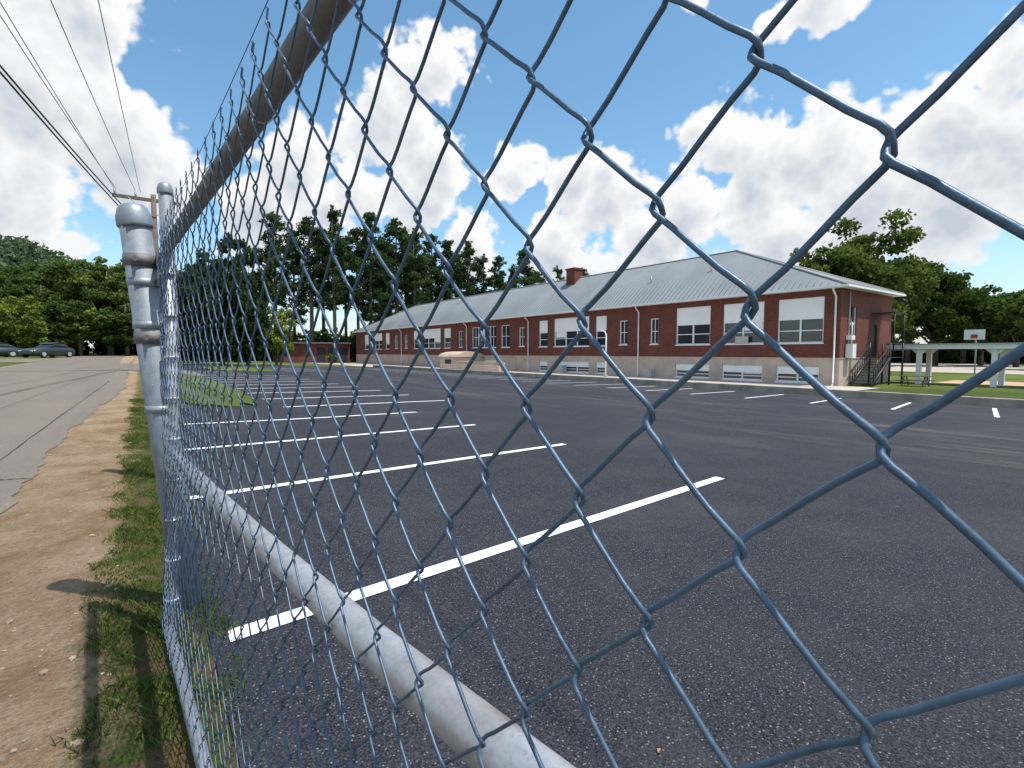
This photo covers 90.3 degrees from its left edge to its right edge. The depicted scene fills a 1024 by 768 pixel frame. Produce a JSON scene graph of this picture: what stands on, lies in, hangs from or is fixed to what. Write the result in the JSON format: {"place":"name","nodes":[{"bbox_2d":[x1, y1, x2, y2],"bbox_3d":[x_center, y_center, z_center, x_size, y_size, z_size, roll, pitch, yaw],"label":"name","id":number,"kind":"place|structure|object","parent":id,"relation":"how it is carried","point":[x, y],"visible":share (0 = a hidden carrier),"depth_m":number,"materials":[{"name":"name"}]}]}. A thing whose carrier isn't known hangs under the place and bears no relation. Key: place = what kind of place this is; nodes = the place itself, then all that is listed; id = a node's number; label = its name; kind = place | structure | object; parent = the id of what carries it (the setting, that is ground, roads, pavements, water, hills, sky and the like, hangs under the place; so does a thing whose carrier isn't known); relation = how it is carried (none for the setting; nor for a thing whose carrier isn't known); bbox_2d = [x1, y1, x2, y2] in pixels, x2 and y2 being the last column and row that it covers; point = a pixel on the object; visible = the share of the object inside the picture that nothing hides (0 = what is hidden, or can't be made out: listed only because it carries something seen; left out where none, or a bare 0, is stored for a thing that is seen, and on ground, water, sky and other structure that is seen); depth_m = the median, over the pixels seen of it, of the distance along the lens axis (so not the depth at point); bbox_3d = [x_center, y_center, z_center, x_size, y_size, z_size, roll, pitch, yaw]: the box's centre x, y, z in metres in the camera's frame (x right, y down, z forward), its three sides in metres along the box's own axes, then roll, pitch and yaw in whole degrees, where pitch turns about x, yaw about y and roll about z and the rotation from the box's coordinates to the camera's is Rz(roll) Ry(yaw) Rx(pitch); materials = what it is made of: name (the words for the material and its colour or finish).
{"place":"outdoors","nodes":[
{"label":"outdoors","id":0,"kind":"place"},
{"bbox_2d":[0,358,56,361],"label":"side road","id":1,"kind":"structure","parent":0,"point":[21,360],"depth_m":40.39,"materials":[{"name":"grey asphalt"}]},
{"bbox_2d":[0,355,136,512],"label":"road","id":2,"kind":"structure","parent":0,"point":[32,403],"depth_m":11.06,"materials":[{"name":"grey asphalt"}]},
{"bbox_2d":[0,381,108,479],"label":"road cracks","id":3,"kind":"object","parent":2,"relation":"on","point":[37,432],"visible":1,"depth_m":7.68,"materials":[{"name":"black asphalt"}]},
{"bbox_2d":[0,363,204,375],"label":"driveway","id":4,"kind":"structure","parent":0,"point":[62,367],"depth_m":29.42,"materials":[{"name":"grey concrete"}]},
{"bbox_2d":[0,234,268,342],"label":"wooded hill","id":5,"kind":"structure","parent":0,"point":[18,251],"depth_m":307.13,"materials":[{"name":"green plant"}]},
{"bbox_2d":[201,366,273,371],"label":"grass island","id":6,"kind":"structure","parent":0,"point":[239,368],"depth_m":44.66,"materials":[{"name":"green plant"}]},
{"bbox_2d":[0,351,1023,767],"bbox_3d":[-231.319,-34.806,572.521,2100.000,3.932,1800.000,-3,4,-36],"label":"ground","id":7,"kind":"structure","parent":0,"point":[38,541],"depth_m":2.59,"materials":[{"name":"brown soil"}]},
{"bbox_2d":[0,343,21,356],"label":"parked car","id":8,"kind":"object","parent":7,"relation":"on","point":[7,350],"visible":0.9,"depth_m":50.49,"materials":[{"name":"paint"}]},
{"bbox_2d":[0,264,46,319],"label":"broadleaf tree","id":9,"kind":"object","parent":7,"relation":"on","point":[22,286],"visible":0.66,"depth_m":66.42,"materials":[{"name":"green plant"}]},
{"bbox_2d":[0,295,50,356],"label":"broadleaf tree","id":10,"kind":"object","parent":7,"relation":"on","point":[13,329],"visible":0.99,"depth_m":58.14,"materials":[{"name":"green plant"}]},
{"bbox_2d":[14,285,73,355],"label":"broadleaf tree","id":11,"kind":"object","parent":7,"relation":"on","point":[62,296],"visible":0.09,"depth_m":71.44,"materials":[{"name":"green plant"}]},
{"bbox_2d":[18,343,74,357],"bbox_3d":[-44.700,-3.269,48.996,1.870,1.440,4.600,0,4,-1],"label":"parked car","id":12,"kind":"object","parent":7,"relation":"on","point":[42,350],"visible":1,"depth_m":48.54,"materials":[{"name":"paint"}]},
{"bbox_2d":[8,294,91,347],"bbox_3d":[-59.170,-7.137,64.773,7.977,8.292,9.761,1,4,8],"label":"broadleaf tree","id":13,"kind":"object","parent":7,"relation":"on","point":[51,311],"visible":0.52,"depth_m":64.53,"materials":[{"name":"green plant"}]},
{"bbox_2d":[20,262,102,305],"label":"broadleaf tree","id":14,"kind":"object","parent":7,"relation":"on","point":[48,279],"visible":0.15,"depth_m":76.78,"materials":[{"name":"green plant"}]},
{"bbox_2d":[0,427,136,759],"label":"pebbles","id":15,"kind":"object","parent":7,"relation":"on","point":[78,742],"visible":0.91,"depth_m":2.33,"materials":[{"name":"brown stone"}]},
{"bbox_2d":[52,308,104,355],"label":"broadleaf tree","id":16,"kind":"object","parent":7,"relation":"on","point":[83,334],"visible":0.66,"depth_m":66.67,"materials":[{"name":"green plant"}]},
{"bbox_2d":[48,256,133,355],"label":"broadleaf tree","id":17,"kind":"object","parent":7,"relation":"on","point":[102,292],"visible":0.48,"depth_m":73.84,"materials":[{"name":"green plant"}]},
{"bbox_2d":[81,304,133,355],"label":"broadleaf tree","id":18,"kind":"object","parent":7,"relation":"on","point":[117,325],"visible":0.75,"depth_m":66.88,"materials":[{"name":"green plant"}]},
{"bbox_2d":[0,331,264,362],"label":"undergrowth","id":19,"kind":"object","parent":7,"relation":"on","point":[99,348],"visible":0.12,"depth_m":81.63,"materials":[{"name":"green plant"}]},
{"bbox_2d":[96,259,178,312],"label":"broadleaf tree","id":20,"kind":"object","parent":7,"relation":"on","point":[121,268],"visible":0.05,"depth_m":77.97,"materials":[{"name":"green plant"}]},
{"bbox_2d":[97,262,182,285],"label":"broadleaf tree","id":21,"kind":"object","parent":7,"relation":"on","point":[113,270],"visible":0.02,"depth_m":103.61,"materials":[{"name":"green plant"}]},
{"bbox_2d":[112,188,179,277],"bbox_3d":[-17.817,-4.558,25.141,2.700,9.550,0.320,-3,4,-36],"label":"utility pole","id":22,"kind":"object","parent":7,"relation":"on","point":[153,200],"visible":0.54,"depth_m":24.95,"materials":[{"name":"brown wood"}]},
{"bbox_2d":[0,0,268,205],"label":"overhead wires","id":23,"kind":"object","parent":22,"relation":"attached to","point":[26,102],"visible":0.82,"depth_m":13.33,"materials":[{"name":"black metal"}]},
{"bbox_2d":[115,202,203,610],"bbox_3d":[-1.692,0.288,2.478,0.300,2.272,0.216,0,4,-6],"label":"gate post","id":24,"kind":"object","parent":7,"relation":"on","point":[135,226],"visible":0.67,"depth_m":2.39,"materials":[{"name":"metal"}]},
{"bbox_2d":[50,398,273,767],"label":"grass","id":25,"kind":"structure","parent":7,"relation":"on","point":[141,538],"depth_m":2.37,"materials":[{"name":"green plant"}]},
{"bbox_2d":[157,182,184,449],"bbox_3d":[-3.327,-0.337,4.988,0.147,3.201,0.135,-3,4,-36],"label":"fence post","id":26,"kind":"object","parent":7,"relation":"on","point":[165,192],"visible":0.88,"depth_m":4.86,"materials":[{"name":"metal"}]},
{"bbox_2d":[178,302,191,361],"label":"broadleaf tree","id":27,"kind":"object","parent":7,"relation":"on","point":[183,340],"visible":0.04,"depth_m":83.80,"materials":[{"name":"green plant"}]},
{"bbox_2d":[177,262,214,362],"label":"broadleaf tree","id":28,"kind":"object","parent":7,"relation":"on","point":[189,317],"visible":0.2,"depth_m":69.81,"materials":[{"name":"green plant"}]},
{"bbox_2d":[180,232,254,364],"bbox_3d":[-34.413,-9.694,60.352,7.056,16.796,7.562,0,4,-5],"label":"broadleaf tree","id":29,"kind":"object","parent":7,"relation":"on","point":[234,302],"visible":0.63,"depth_m":59.39,"materials":[{"name":"green plant"}]},
{"bbox_2d":[223,249,275,364],"bbox_3d":[-33.926,-9.415,65.165,6.415,15.778,6.875,1,4,15],"label":"broadleaf tree","id":30,"kind":"object","parent":7,"relation":"on","point":[265,319],"visible":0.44,"depth_m":64.80,"materials":[{"name":"green plant"}]},
{"bbox_2d":[261,306,295,364],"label":"broadleaf tree","id":31,"kind":"object","parent":7,"relation":"on","point":[275,339],"visible":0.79,"depth_m":70.87,"materials":[{"name":"green plant"}]},
{"bbox_2d":[252,211,306,311],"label":"pine tree","id":32,"kind":"object","parent":7,"relation":"on","point":[278,247],"visible":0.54,"depth_m":119.22,"materials":[{"name":"green plant"}]},
{"bbox_2d":[271,230,309,334],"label":"pine tree","id":33,"kind":"object","parent":7,"relation":"on","point":[301,300],"visible":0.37,"depth_m":132.70,"materials":[{"name":"green plant"}]},
{"bbox_2d":[289,329,316,341],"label":"broadleaf tree","id":34,"kind":"object","parent":7,"relation":"on","point":[296,337],"visible":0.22,"depth_m":132.37,"materials":[{"name":"green plant"}]},
{"bbox_2d":[253,332,355,361],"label":"undergrowth","id":35,"kind":"object","parent":7,"relation":"on","point":[324,338],"visible":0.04,"depth_m":132.52,"materials":[{"name":"green plant"}]},
{"bbox_2d":[283,216,331,341],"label":"pine tree","id":36,"kind":"object","parent":7,"relation":"on","point":[304,227],"visible":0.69,"depth_m":122.42,"materials":[{"name":"green plant"}]},
{"bbox_2d":[273,342,350,362],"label":"brick annex building","id":37,"kind":"structure","parent":7,"relation":"on","point":[320,350],"depth_m":114.94,"materials":[{"name":"red brick"}]},
{"bbox_2d":[317,347,346,361],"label":"doors","id":38,"kind":"structure","parent":37,"relation":"in","point":[320,350],"depth_m":116.40,"materials":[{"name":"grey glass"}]},
{"bbox_2d":[305,328,332,338],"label":"broadleaf tree","id":39,"kind":"object","parent":7,"relation":"on","point":[325,330],"visible":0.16,"depth_m":137.75,"materials":[{"name":"green plant"}]},
{"bbox_2d":[299,229,341,334],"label":"pine tree","id":40,"kind":"object","parent":7,"relation":"on","point":[315,304],"visible":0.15,"depth_m":138.37,"materials":[{"name":"green plant"}]},
{"bbox_2d":[324,354,337,362],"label":"shrub","id":41,"kind":"object","parent":7,"relation":"on","point":[329,357],"visible":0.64,"depth_m":104.99,"materials":[{"name":"green plant"}]},
{"bbox_2d":[312,204,356,341],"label":"pine tree","id":42,"kind":"object","parent":7,"relation":"on","point":[332,216],"visible":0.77,"depth_m":121.52,"materials":[{"name":"green plant"}]},
{"bbox_2d":[323,244,352,341],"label":"pine tree","id":43,"kind":"object","parent":7,"relation":"on","point":[345,274],"visible":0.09,"depth_m":141.47,"materials":[{"name":"green plant"}]},
{"bbox_2d":[345,334,355,345],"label":"broadleaf tree","id":44,"kind":"object","parent":7,"relation":"on","point":[354,339],"visible":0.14,"depth_m":139.63,"materials":[{"name":"green plant"}]},
{"bbox_2d":[335,227,376,329],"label":"pine tree","id":45,"kind":"object","parent":7,"relation":"on","point":[353,232],"visible":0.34,"depth_m":129.01,"materials":[{"name":"green plant"}]},
{"bbox_2d":[339,212,396,324],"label":"pine tree","id":46,"kind":"object","parent":7,"relation":"on","point":[367,312],"visible":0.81,"depth_m":125.54,"materials":[{"name":"green plant"}]},
{"bbox_2d":[361,240,395,324],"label":"pine tree","id":47,"kind":"object","parent":7,"relation":"on","point":[393,306],"visible":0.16,"depth_m":138.74,"materials":[{"name":"green plant"}]},
{"bbox_2d":[373,241,402,316],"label":"pine tree","id":48,"kind":"object","parent":7,"relation":"on","point":[394,299],"visible":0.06,"depth_m":145.25,"materials":[{"name":"green plant"}]},
{"bbox_2d":[374,217,423,312],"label":"pine tree","id":49,"kind":"object","parent":7,"relation":"on","point":[393,230],"visible":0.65,"depth_m":130.89,"materials":[{"name":"green plant"}]},
{"bbox_2d":[391,234,428,312],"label":"pine tree","id":50,"kind":"object","parent":7,"relation":"on","point":[404,286],"visible":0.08,"depth_m":144.22,"materials":[{"name":"green plant"}]},
{"bbox_2d":[403,253,429,304],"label":"pine tree","id":51,"kind":"object","parent":7,"relation":"on","point":[427,276],"visible":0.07,"depth_m":143.85,"materials":[{"name":"green plant"}]},
{"bbox_2d":[394,228,439,310],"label":"pine tree","id":52,"kind":"object","parent":7,"relation":"on","point":[414,277],"visible":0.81,"depth_m":129.08,"materials":[{"name":"green plant"}]},
{"bbox_2d":[411,233,444,302],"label":"pine tree","id":53,"kind":"object","parent":7,"relation":"on","point":[433,264],"visible":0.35,"depth_m":135.50,"materials":[{"name":"green plant"}]},
{"bbox_2d":[423,239,466,300],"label":"pine tree","id":54,"kind":"object","parent":7,"relation":"on","point":[446,245],"visible":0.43,"depth_m":134.41,"materials":[{"name":"green plant"}]},
{"bbox_2d":[442,253,464,297],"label":"pine tree","id":55,"kind":"object","parent":7,"relation":"on","point":[458,256],"visible":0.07,"depth_m":151.49,"materials":[{"name":"green plant"}]},
{"bbox_2d":[453,241,485,296],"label":"pine tree","id":56,"kind":"object","parent":7,"relation":"on","point":[471,282],"visible":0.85,"depth_m":139.19,"materials":[{"name":"green plant"}]},
{"bbox_2d":[438,351,504,371],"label":"entrance vestibule","id":57,"kind":"object","parent":7,"relation":"on","point":[460,360],"visible":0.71,"depth_m":69.57,"materials":[{"name":"beige concrete"}]},
{"bbox_2d":[470,254,499,295],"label":"pine tree","id":58,"kind":"object","parent":7,"relation":"on","point":[482,275],"visible":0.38,"depth_m":147.22,"materials":[{"name":"green plant"}]},
{"bbox_2d":[484,255,508,292],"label":"pine tree","id":59,"kind":"object","parent":7,"relation":"on","point":[498,281],"visible":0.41,"depth_m":139.45,"materials":[{"name":"green plant"}]},
{"bbox_2d":[507,268,517,284],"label":"pine tree","id":60,"kind":"object","parent":7,"relation":"on","point":[512,272],"visible":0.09,"depth_m":147.71,"materials":[{"name":"green plant"}]},
{"bbox_2d":[503,248,540,288],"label":"pine tree","id":61,"kind":"object","parent":7,"relation":"on","point":[529,279],"visible":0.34,"depth_m":139.60,"materials":[{"name":"green plant"}]},
{"bbox_2d":[535,271,546,283],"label":"pine tree","id":62,"kind":"object","parent":7,"relation":"on","point":[541,280],"visible":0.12,"depth_m":147.77,"materials":[{"name":"green plant"}]},
{"bbox_2d":[552,265,565,280],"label":"pine tree","id":63,"kind":"object","parent":7,"relation":"on","point":[558,272],"visible":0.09,"depth_m":142.88,"materials":[{"name":"green plant"}]},
{"bbox_2d":[582,267,587,275],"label":"pine tree","id":64,"kind":"object","parent":7,"relation":"on","point":[585,273],"visible":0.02,"depth_m":141.38,"materials":[{"name":"green plant"}]},
{"bbox_2d":[157,0,1023,767],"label":"fence","id":65,"kind":"structure","parent":7,"relation":"on","point":[471,728],"depth_m":0.51,"materials":[{"name":"metal"}]},
{"bbox_2d":[181,364,1023,767],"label":"parking lot","id":66,"kind":"structure","parent":7,"relation":"on","point":[883,588],"depth_m":3.19,"materials":[{"name":"grey asphalt"}]},
{"bbox_2d":[181,373,258,407],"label":"grass island","id":67,"kind":"structure","parent":66,"relation":"on","point":[247,399],"depth_m":14.63,"materials":[{"name":"green plant"}]},
{"bbox_2d":[184,370,999,641],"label":"parking lines","id":68,"kind":"object","parent":66,"relation":"on","point":[354,595],"visible":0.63,"depth_m":3.88,"materials":[{"name":"paint"}]},
{"bbox_2d":[356,354,888,385],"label":"basement walls","id":69,"kind":"structure","parent":7,"relation":"on","point":[663,367],"depth_m":47.42,"materials":[{"name":"beige concrete"}]},
{"bbox_2d":[356,267,892,357],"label":"walls","id":70,"kind":"structure","parent":69,"relation":"on","point":[866,304],"depth_m":47.50,"materials":[{"name":"brick"}]},
{"bbox_2d":[365,296,875,383],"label":"windows","id":71,"kind":"structure","parent":70,"relation":"in","point":[800,320],"depth_m":44.99,"materials":[{"name":"white glass"}]},
{"bbox_2d":[353,250,904,331],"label":"roof","id":72,"kind":"structure","parent":70,"relation":"on","point":[690,278],"depth_m":52.69,"materials":[{"name":"metal"}]},
{"bbox_2d":[555,292,907,381],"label":"wall units","id":73,"kind":"object","parent":70,"relation":"attached to","point":[850,352],"depth_m":41.19,"materials":[{"name":"white metal"}]},
{"bbox_2d":[352,284,905,385],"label":"gutters and downspouts","id":74,"kind":"object","parent":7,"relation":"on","point":[866,289],"visible":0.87,"depth_m":42.73,"materials":[{"name":"white metal"}]},
{"bbox_2d":[329,322,954,350],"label":"distant treeline","id":75,"kind":"object","parent":7,"relation":"on","point":[343,336],"depth_m":223.53,"materials":[{"name":"green plant"}]},
{"bbox_2d":[373,365,1023,407],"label":"sidewalk","id":76,"kind":"structure","parent":7,"relation":"on","point":[995,402],"depth_m":27.60,"materials":[{"name":"grey concrete"}]},
{"bbox_2d":[788,208,928,342],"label":"broadleaf tree","id":77,"kind":"object","parent":7,"relation":"on","point":[856,258],"visible":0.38,"depth_m":65.91,"materials":[{"name":"green plant"}]},
{"bbox_2d":[848,312,905,386],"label":"metal stairs","id":78,"kind":"structure","parent":7,"relation":"on","point":[882,366],"depth_m":37.72,"materials":[{"name":"black metal"}]},
{"bbox_2d":[891,316,928,362],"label":"broadleaf tree","id":79,"kind":"object","parent":7,"relation":"on","point":[909,338],"visible":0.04,"depth_m":117.44,"materials":[{"name":"green plant"}]},
{"bbox_2d":[896,375,934,386],"bbox_3d":[28.713,-0.202,36.244,1.780,0.770,1.800,-3,4,-36],"label":"picnic table","id":80,"kind":"object","parent":7,"relation":"on","point":[923,381],"visible":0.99,"depth_m":36.07,"materials":[{"name":"brown wood"}]},
{"bbox_2d":[891,264,940,343],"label":"broadleaf tree","id":81,"kind":"object","parent":7,"relation":"on","point":[927,281],"visible":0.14,"depth_m":84.70,"materials":[{"name":"green plant"}]},
{"bbox_2d":[885,343,1020,386],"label":"covered walkway","id":82,"kind":"structure","parent":7,"relation":"on","point":[993,349],"depth_m":36.88,"materials":[{"name":"white metal"}]},
{"bbox_2d":[891,337,1023,363],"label":"undergrowth","id":83,"kind":"object","parent":7,"relation":"on","point":[969,356],"visible":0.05,"depth_m":116.64,"materials":[{"name":"green plant"}]},
{"bbox_2d":[908,260,1011,365],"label":"broadleaf tree","id":84,"kind":"object","parent":7,"relation":"on","point":[951,298],"visible":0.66,"depth_m":85.92,"materials":[{"name":"green plant"}]},
{"bbox_2d":[942,284,1017,362],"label":"broadleaf tree","id":85,"kind":"object","parent":7,"relation":"on","point":[994,290],"visible":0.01,"depth_m":106.39,"materials":[{"name":"green plant"}]},
{"bbox_2d":[954,293,1014,364],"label":"broadleaf tree","id":86,"kind":"object","parent":7,"relation":"on","point":[980,359],"visible":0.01,"depth_m":95.23,"materials":[{"name":"green plant"}]},
{"bbox_2d":[972,290,1023,366],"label":"broadleaf tree","id":87,"kind":"object","parent":7,"relation":"on","point":[1016,335],"visible":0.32,"depth_m":84.72,"materials":[{"name":"green plant"}]},
{"bbox_2d":[995,295,1012,358],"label":"broadleaf tree","id":88,"kind":"object","parent":7,"relation":"on","point":[1001,341],"visible":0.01,"depth_m":107.18,"materials":[{"name":"green plant"}]},
{"bbox_2d":[994,294,1023,342],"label":"broadleaf tree","id":89,"kind":"object","parent":7,"relation":"on","point":[1016,310],"visible":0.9,"depth_m":70.88,"materials":[{"name":"green plant"}]},
{"bbox_2d":[0,0,1023,350],"label":"sky","id":90,"kind":"structure","parent":0,"point":[781,160],"materials":[{"name":"blue"}]},
{"bbox_2d":[317,363,875,389],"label":"sidewalk","id":91,"kind":"structure","parent":0,"point":[722,381],"depth_m":43.29,"materials":[{"name":"concrete"}]},
{"bbox_2d":[596,330,607,376],"bbox_3d":[8.905,-2.973,50.263,0.380,4.700,1.400,-3,4,-36],"label":"downspout","id":92,"kind":"object","parent":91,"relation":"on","point":[605,375],"visible":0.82,"depth_m":49.84,"materials":[{"name":"metal"}]},
{"bbox_2d":[890,362,1023,373],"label":"pavement","id":93,"kind":"structure","parent":0,"point":[953,367],"depth_m":76.43,"materials":[{"name":"concrete"}]},
{"bbox_2d":[964,329,984,372],"bbox_3d":[52.906,-3.717,58.290,1.388,5.000,1.384,0,4,6],"label":"basketball hoop","id":94,"kind":"object","parent":93,"relation":"on","point":[978,334],"visible":1,"depth_m":58.27,"materials":[{"name":"red paint"}]},
{"bbox_2d":[934,380,1023,385],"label":"sand path","id":95,"kind":"structure","parent":0,"point":[988,383],"depth_m":40.56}
]}

